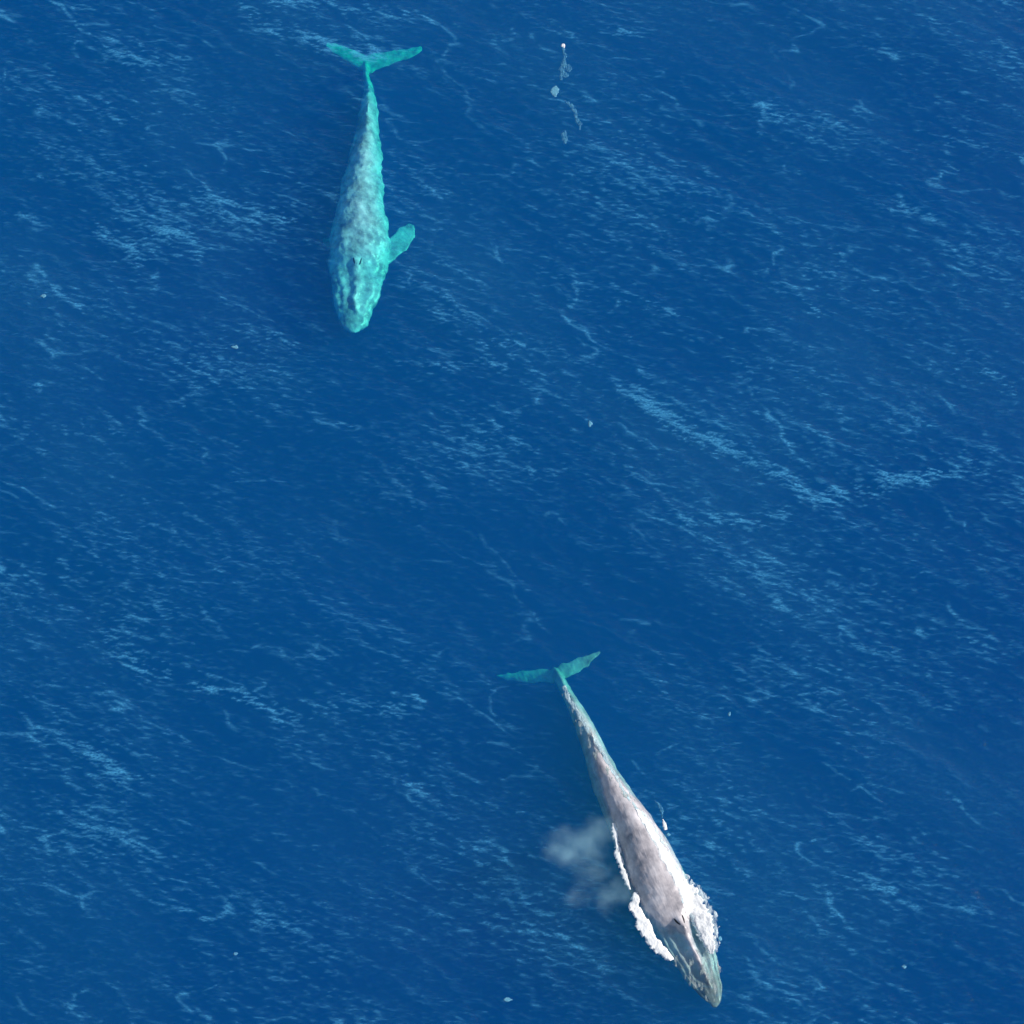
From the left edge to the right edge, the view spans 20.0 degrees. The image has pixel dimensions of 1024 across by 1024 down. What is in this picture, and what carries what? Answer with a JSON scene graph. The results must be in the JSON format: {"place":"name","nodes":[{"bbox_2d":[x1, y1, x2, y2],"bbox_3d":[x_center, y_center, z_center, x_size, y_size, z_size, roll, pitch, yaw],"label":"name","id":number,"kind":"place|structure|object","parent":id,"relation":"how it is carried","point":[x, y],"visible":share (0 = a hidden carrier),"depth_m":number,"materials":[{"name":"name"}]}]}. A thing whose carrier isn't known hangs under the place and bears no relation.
{"place":"outdoors","nodes":[
{"label":"outdoors","id":0,"kind":"place"},
{"bbox_2d":[0,0,1021,983],"bbox_3d":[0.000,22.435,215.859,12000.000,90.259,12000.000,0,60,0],"label":"water","id":1,"kind":"structure","parent":0,"point":[642,399],"depth_m":179.94,"materials":[{"name":"blue liquid"}]},
{"bbox_2d":[322,43,421,332],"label":"whale","id":2,"kind":"object","parent":1,"relation":"on","point":[363,247],"visible":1,"depth_m":189.43,"materials":[{"name":"teal"}]},
{"bbox_2d":[550,86,558,96],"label":"foam patch","id":3,"kind":"object","parent":1,"relation":"on","point":[554,90],"visible":1,"depth_m":193.16,"materials":[{"name":"blue liquid"}]},
{"bbox_2d":[559,47,566,79],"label":"foam patch","id":4,"kind":"object","parent":1,"relation":"on","point":[563,63],"visible":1,"depth_m":194.25,"materials":[{"name":"liquid"}]},
{"bbox_2d":[559,61,570,76],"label":"foam patch","id":5,"kind":"object","parent":1,"relation":"on","point":[566,66],"visible":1,"depth_m":194.13,"materials":[{"name":"liquid"}]},
{"bbox_2d":[566,102,580,129],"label":"foam patch","id":6,"kind":"object","parent":1,"relation":"on","point":[575,116],"visible":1,"depth_m":192.15,"materials":[{"name":"liquid"}]},
{"bbox_2d":[563,685,638,809],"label":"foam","id":7,"kind":"object","parent":1,"relation":"on","point":[595,740],"visible":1,"depth_m":169.24,"materials":[{"name":"grey liquid"}]},
{"bbox_2d":[497,652,721,1006],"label":"whale","id":8,"kind":"object","parent":1,"relation":"on","point":[660,903],"visible":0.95,"depth_m":165.14,"materials":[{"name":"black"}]},
{"bbox_2d":[636,809,715,953],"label":"foam","id":9,"kind":"object","parent":8,"relation":"on","point":[703,919],"visible":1,"depth_m":164.19,"materials":[{"name":"white"}]},
{"bbox_2d":[611,823,673,960],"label":"foam","id":10,"kind":"object","parent":1,"relation":"on","point":[643,925],"visible":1,"depth_m":163.72,"materials":[{"name":"white"}]},
{"bbox_2d":[662,819,666,829],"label":"foam patch","id":11,"kind":"object","parent":1,"relation":"on","point":[664,825],"visible":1,"depth_m":166.65,"materials":[{"name":"white liquid"}]},
{"bbox_2d":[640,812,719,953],"bbox_3d":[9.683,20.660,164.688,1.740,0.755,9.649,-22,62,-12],"label":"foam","id":12,"kind":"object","parent":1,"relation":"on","point":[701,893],"visible":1,"depth_m":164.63,"materials":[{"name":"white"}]},
{"bbox_2d":[675,950,720,1000],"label":"foam","id":13,"kind":"object","parent":1,"relation":"on","point":[719,967],"visible":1,"depth_m":162.14,"materials":[{"name":"grey"}]},
{"bbox_2d":[0,0,1023,1023],"label":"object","id":14,"kind":"structure","parent":0,"point":[167,484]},
{"bbox_2d":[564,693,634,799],"bbox_3d":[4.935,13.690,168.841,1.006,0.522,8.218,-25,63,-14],"label":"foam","id":15,"kind":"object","parent":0,"point":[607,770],"visible":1,"depth_m":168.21,"materials":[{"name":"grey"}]}
]}

